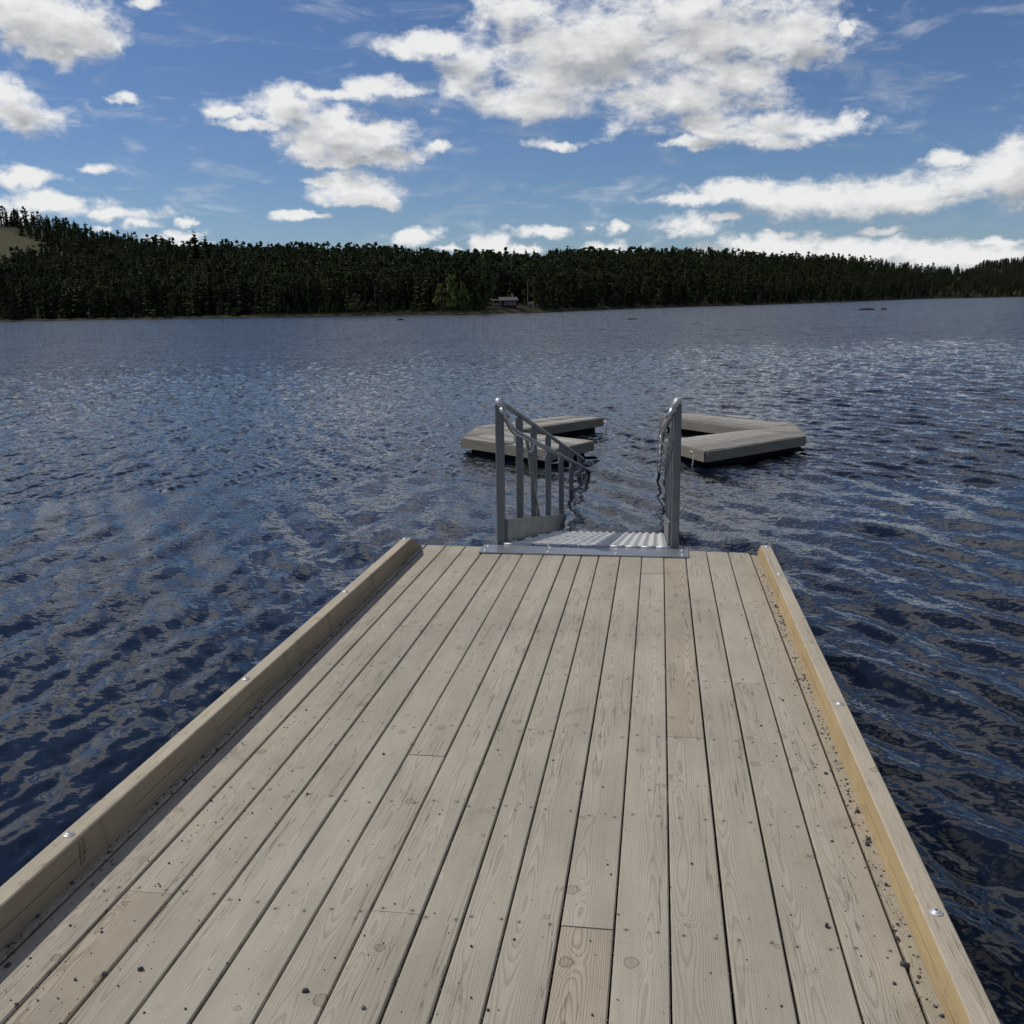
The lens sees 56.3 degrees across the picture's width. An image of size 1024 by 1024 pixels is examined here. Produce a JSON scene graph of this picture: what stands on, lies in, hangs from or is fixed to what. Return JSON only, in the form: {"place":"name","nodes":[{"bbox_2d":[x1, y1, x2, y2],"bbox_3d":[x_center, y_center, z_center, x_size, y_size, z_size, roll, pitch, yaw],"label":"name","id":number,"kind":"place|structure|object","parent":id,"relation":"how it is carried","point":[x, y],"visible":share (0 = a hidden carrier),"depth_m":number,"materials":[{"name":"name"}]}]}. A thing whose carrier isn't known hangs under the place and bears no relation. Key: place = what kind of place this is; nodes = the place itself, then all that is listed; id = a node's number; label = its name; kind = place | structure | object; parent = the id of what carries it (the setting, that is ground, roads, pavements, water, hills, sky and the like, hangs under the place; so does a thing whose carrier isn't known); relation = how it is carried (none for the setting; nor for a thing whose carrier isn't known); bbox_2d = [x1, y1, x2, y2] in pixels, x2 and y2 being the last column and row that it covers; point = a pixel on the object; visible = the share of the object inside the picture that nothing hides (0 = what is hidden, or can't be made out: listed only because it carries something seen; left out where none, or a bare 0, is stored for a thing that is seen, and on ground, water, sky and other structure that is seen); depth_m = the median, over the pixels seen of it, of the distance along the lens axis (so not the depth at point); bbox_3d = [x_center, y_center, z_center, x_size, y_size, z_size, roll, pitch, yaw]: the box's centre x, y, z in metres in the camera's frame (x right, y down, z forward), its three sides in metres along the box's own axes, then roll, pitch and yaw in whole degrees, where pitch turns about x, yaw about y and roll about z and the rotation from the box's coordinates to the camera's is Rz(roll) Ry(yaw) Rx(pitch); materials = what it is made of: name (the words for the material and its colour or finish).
{"place":"outdoors","nodes":[
{"label":"outdoors","id":0,"kind":"place"},
{"bbox_2d":[0,297,1023,1023],"bbox_3d":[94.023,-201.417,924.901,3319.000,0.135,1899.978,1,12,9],"label":"water","id":1,"kind":"structure","parent":0,"point":[198,517],"depth_m":12.41,"materials":[{"name":"blue liquid"}]},
{"bbox_2d":[261,305,696,316],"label":"reeds","id":2,"kind":"object","parent":1,"relation":"in","point":[392,313],"visible":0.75,"depth_m":241.14,"materials":[{"name":"green plant"}]},
{"bbox_2d":[0,538,1000,1023],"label":"jetty","id":3,"kind":"object","parent":1,"relation":"on","point":[532,642],"visible":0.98,"depth_m":3.08,"materials":[{"name":"brown wood"}]},
{"bbox_2d":[4,962,10,967],"bbox_3d":[-1.320,1.185,2.503,0.014,0.012,0.017,1,12,9],"label":"pebble","id":4,"kind":"object","parent":3,"relation":"on","point":[7,964],"visible":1,"depth_m":2.50,"materials":[{"name":"grey stone"}]},
{"bbox_2d":[1,559,943,1023],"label":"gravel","id":5,"kind":"structure","parent":3,"relation":"on","point":[505,835],"depth_m":2.98,"materials":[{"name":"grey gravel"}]},
{"bbox_2d":[479,397,688,557],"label":"bathing ramp","id":6,"kind":"structure","parent":3,"relation":"attached to","point":[519,528],"depth_m":7.54,"materials":[{"name":"metal"}]},
{"bbox_2d":[676,533,696,549],"bbox_3d":[1.225,0.226,6.862,0.217,0.237,0.189,-7,14,-27],"label":"weed tangle","id":7,"kind":"object","parent":6,"relation":"attached to","point":[683,542],"visible":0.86,"depth_m":6.84,"materials":[{"name":"black plant"}]},
{"bbox_2d":[900,961,909,967],"bbox_3d":[1.012,1.163,2.461,0.023,0.011,0.021,6,14,29],"label":"pebble","id":8,"kind":"object","parent":3,"relation":"on","point":[904,964],"visible":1,"depth_m":2.46,"materials":[{"name":"grey stone"}]},
{"bbox_2d":[0,225,1023,320],"bbox_3d":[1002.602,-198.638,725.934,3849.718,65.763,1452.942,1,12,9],"label":"terrain","id":9,"kind":"structure","parent":0,"point":[10,237],"depth_m":384.00,"materials":[{"name":"green plant"}]},
{"bbox_2d":[18,275,33,317],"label":"spruce tree","id":10,"kind":"object","parent":9,"relation":"on","point":[23,297],"visible":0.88,"depth_m":252.29,"materials":[{"name":"green plant"}]},
{"bbox_2d":[40,289,50,318],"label":"spruce tree","id":11,"kind":"object","parent":9,"relation":"on","point":[45,304],"visible":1,"depth_m":248.08,"materials":[{"name":"green plant"}]},
{"bbox_2d":[78,284,86,316],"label":"spruce tree","id":12,"kind":"object","parent":9,"relation":"on","point":[82,300],"visible":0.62,"depth_m":252.47,"materials":[{"name":"green plant"}]},
{"bbox_2d":[142,274,155,316],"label":"pine tree","id":13,"kind":"object","parent":9,"relation":"on","point":[148,291],"visible":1,"depth_m":250.07,"materials":[{"name":"green plant"}]},
{"bbox_2d":[161,284,168,314],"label":"pine tree","id":14,"kind":"object","parent":9,"relation":"on","point":[166,291],"visible":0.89,"depth_m":255.26,"materials":[{"name":"green plant"}]},
{"bbox_2d":[166,292,175,315],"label":"birch tree","id":15,"kind":"object","parent":9,"relation":"on","point":[170,296],"visible":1,"depth_m":253.15,"materials":[{"name":"green plant"}]},
{"bbox_2d":[188,229,200,270],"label":"spruce tree","id":16,"kind":"object","parent":9,"relation":"on","point":[195,247],"visible":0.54,"depth_m":372.48,"materials":[{"name":"green plant"}]},
{"bbox_2d":[200,234,211,262],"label":"spruce tree","id":17,"kind":"object","parent":9,"relation":"on","point":[206,246],"visible":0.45,"depth_m":367.27,"materials":[{"name":"green plant"}]},
{"bbox_2d":[205,273,215,314],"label":"spruce tree","id":18,"kind":"object","parent":9,"relation":"on","point":[212,307],"visible":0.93,"depth_m":252.75,"materials":[{"name":"green plant"}]},
{"bbox_2d":[260,274,269,313],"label":"spruce tree","id":19,"kind":"object","parent":9,"relation":"on","point":[263,294],"visible":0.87,"depth_m":249.51,"materials":[{"name":"green plant"}]},
{"bbox_2d":[274,285,282,311],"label":"birch tree","id":20,"kind":"object","parent":9,"relation":"on","point":[278,298],"visible":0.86,"depth_m":247.13,"materials":[{"name":"green plant"}]},
{"bbox_2d":[281,279,291,313],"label":"spruce tree","id":21,"kind":"object","parent":9,"relation":"on","point":[287,298],"visible":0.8,"depth_m":248.20,"materials":[{"name":"green plant"}]},
{"bbox_2d":[296,275,304,313],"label":"spruce tree","id":22,"kind":"object","parent":9,"relation":"on","point":[299,289],"visible":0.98,"depth_m":245.19,"materials":[{"name":"green plant"}]},
{"bbox_2d":[320,280,331,309],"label":"birch tree","id":23,"kind":"object","parent":9,"relation":"on","point":[325,292],"visible":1,"depth_m":244.31,"materials":[{"name":"green plant"}]},
{"bbox_2d":[330,282,336,312],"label":"spruce tree","id":24,"kind":"object","parent":9,"relation":"on","point":[333,297],"visible":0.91,"depth_m":245.33,"materials":[{"name":"green plant"}]},
{"bbox_2d":[344,282,352,312],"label":"spruce tree","id":25,"kind":"object","parent":9,"relation":"on","point":[348,294],"visible":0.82,"depth_m":244.08,"materials":[{"name":"green plant"}]},
{"bbox_2d":[347,293,364,311],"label":"bush","id":26,"kind":"object","parent":9,"relation":"on","point":[353,304],"visible":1,"depth_m":241.52,"materials":[{"name":"green plant"}]},
{"bbox_2d":[367,300,375,312],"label":"bush","id":27,"kind":"object","parent":9,"relation":"on","point":[372,305],"visible":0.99,"depth_m":242.42,"materials":[{"name":"green plant"}]},
{"bbox_2d":[373,286,380,311],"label":"spruce tree","id":28,"kind":"object","parent":9,"relation":"on","point":[376,299],"visible":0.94,"depth_m":244.53,"materials":[{"name":"green plant"}]},
{"bbox_2d":[412,272,423,310],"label":"spruce tree","id":29,"kind":"object","parent":9,"relation":"on","point":[418,299],"visible":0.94,"depth_m":243.96,"materials":[{"name":"green plant"}]},
{"bbox_2d":[433,283,448,310],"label":"birch tree","id":30,"kind":"object","parent":9,"relation":"on","point":[440,289],"visible":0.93,"depth_m":239.68,"materials":[{"name":"green plant"}]},
{"bbox_2d":[435,272,446,309],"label":"pine tree","id":31,"kind":"object","parent":9,"relation":"on","point":[440,279],"visible":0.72,"depth_m":243.24,"materials":[{"name":"green plant"}]},
{"bbox_2d":[446,274,459,310],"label":"birch tree","id":32,"kind":"object","parent":9,"relation":"on","point":[451,284],"visible":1,"depth_m":238.06,"materials":[{"name":"green plant"}]},
{"bbox_2d":[453,259,470,310],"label":"pine tree","id":33,"kind":"object","parent":9,"relation":"on","point":[466,279],"visible":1,"depth_m":236.78,"materials":[{"name":"green plant"}]},
{"bbox_2d":[457,281,470,310],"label":"birch tree","id":34,"kind":"object","parent":9,"relation":"on","point":[463,290],"visible":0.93,"depth_m":237.24,"materials":[{"name":"green plant"}]},
{"bbox_2d":[474,254,493,305],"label":"aspen tree","id":35,"kind":"object","parent":9,"relation":"on","point":[484,266],"visible":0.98,"depth_m":236.75,"materials":[{"name":"green plant"}]},
{"bbox_2d":[491,293,517,308],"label":"cottage","id":36,"kind":"structure","parent":9,"relation":"on","point":[508,302],"depth_m":243.53,"materials":[{"name":"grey wood"}]},
{"bbox_2d":[0,206,1023,319],"bbox_3d":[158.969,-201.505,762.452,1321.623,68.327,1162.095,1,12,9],"label":"forest","id":37,"kind":"object","parent":9,"relation":"on","point":[128,264],"visible":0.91,"depth_m":342.56,"materials":[{"name":"green plant"}]},
{"bbox_2d":[521,261,532,305],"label":"birch tree","id":38,"kind":"object","parent":9,"relation":"on","point":[527,271],"visible":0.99,"depth_m":255.96,"materials":[{"name":"green plant"}]},
{"bbox_2d":[528,302,533,307],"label":"outhouse","id":39,"kind":"structure","parent":9,"relation":"on","point":[531,304],"depth_m":252.58,"materials":[{"name":"grey wood"}]},
{"bbox_2d":[528,276,540,306],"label":"birch tree","id":40,"kind":"object","parent":9,"relation":"on","point":[532,294],"visible":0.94,"depth_m":255.38,"materials":[{"name":"green plant"}]},
{"bbox_2d":[570,267,579,306],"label":"spruce tree","id":41,"kind":"object","parent":9,"relation":"on","point":[575,296],"visible":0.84,"depth_m":277.84,"materials":[{"name":"green plant"}]},
{"bbox_2d":[619,273,626,303],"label":"spruce tree","id":42,"kind":"object","parent":9,"relation":"on","point":[623,293],"visible":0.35,"depth_m":319.72,"materials":[{"name":"green plant"}]},
{"bbox_2d":[640,276,650,301],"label":"birch tree","id":43,"kind":"object","parent":9,"relation":"on","point":[646,286],"visible":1,"depth_m":333.20,"materials":[{"name":"green plant"}]},
{"bbox_2d":[686,287,690,300],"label":"birch tree","id":44,"kind":"object","parent":9,"relation":"on","point":[688,293],"visible":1,"depth_m":361.27,"materials":[{"name":"green plant"}]},
{"bbox_2d":[708,280,714,303],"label":"spruce tree","id":45,"kind":"object","parent":9,"relation":"on","point":[711,296],"visible":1,"depth_m":375.24,"materials":[{"name":"green plant"}]},
{"bbox_2d":[729,287,732,302],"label":"spruce tree","id":46,"kind":"object","parent":9,"relation":"on","point":[730,295],"visible":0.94,"depth_m":389.95,"materials":[{"name":"green plant"}]},
{"bbox_2d":[758,275,766,302],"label":"pine tree","id":47,"kind":"object","parent":9,"relation":"on","point":[763,279],"visible":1,"depth_m":414.47,"materials":[{"name":"green plant"}]},
{"bbox_2d":[769,286,773,301],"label":"spruce tree","id":48,"kind":"object","parent":9,"relation":"on","point":[771,299],"visible":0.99,"depth_m":426.87,"materials":[{"name":"green plant"}]},
{"bbox_2d":[820,283,825,300],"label":"spruce tree","id":49,"kind":"object","parent":9,"relation":"on","point":[823,296],"visible":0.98,"depth_m":504.86,"materials":[{"name":"green plant"}]},
{"bbox_2d":[843,281,847,298],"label":"pine tree","id":50,"kind":"object","parent":9,"relation":"on","point":[845,285],"visible":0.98,"depth_m":546.51,"materials":[{"name":"green plant"}]},
{"bbox_2d":[851,282,855,299],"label":"spruce tree","id":51,"kind":"object","parent":9,"relation":"on","point":[853,294],"visible":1,"depth_m":566.43,"materials":[{"name":"green plant"}]},
{"bbox_2d":[0,0,1023,273],"label":"sky","id":52,"kind":"structure","parent":0,"point":[891,130],"materials":[{"name":"blue"}]},
{"bbox_2d":[655,290,664,304],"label":"birch tree","id":53,"kind":"object","parent":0,"point":[657,295],"visible":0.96,"depth_m":341.97,"materials":[{"name":"green plant"}]},
{"label":"water","id":54,"kind":"structure","parent":0,"visible":0},
{"bbox_2d":[462,416,606,466],"bbox_3d":[0.420,-1.201,17.021,2.351,0.514,4.638,1,12,9],"label":"swimming float","id":55,"kind":"object","parent":54,"relation":"on","point":[479,440],"visible":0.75,"depth_m":16.19,"materials":[{"name":"grey wood"}]},
{"bbox_2d":[659,413,805,465],"bbox_3d":[3.805,-1.200,16.742,2.444,0.526,5.080,1,12,9],"label":"swimming float","id":56,"kind":"object","parent":54,"relation":"on","point":[721,439],"visible":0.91,"depth_m":15.67,"materials":[{"name":"grey wood"}]},
{"bbox_3d":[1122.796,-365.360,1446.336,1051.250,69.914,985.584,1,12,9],"label":"hills","id":57,"kind":"structure","parent":0,"visible":0},
{"bbox_2d":[964,256,1023,276],"bbox_3d":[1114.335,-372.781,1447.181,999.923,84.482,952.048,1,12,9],"label":"forest","id":58,"kind":"object","parent":57,"relation":"on","point":[1007,264],"visible":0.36,"depth_m":1646.43,"materials":[{"name":"green plant"}]}
]}

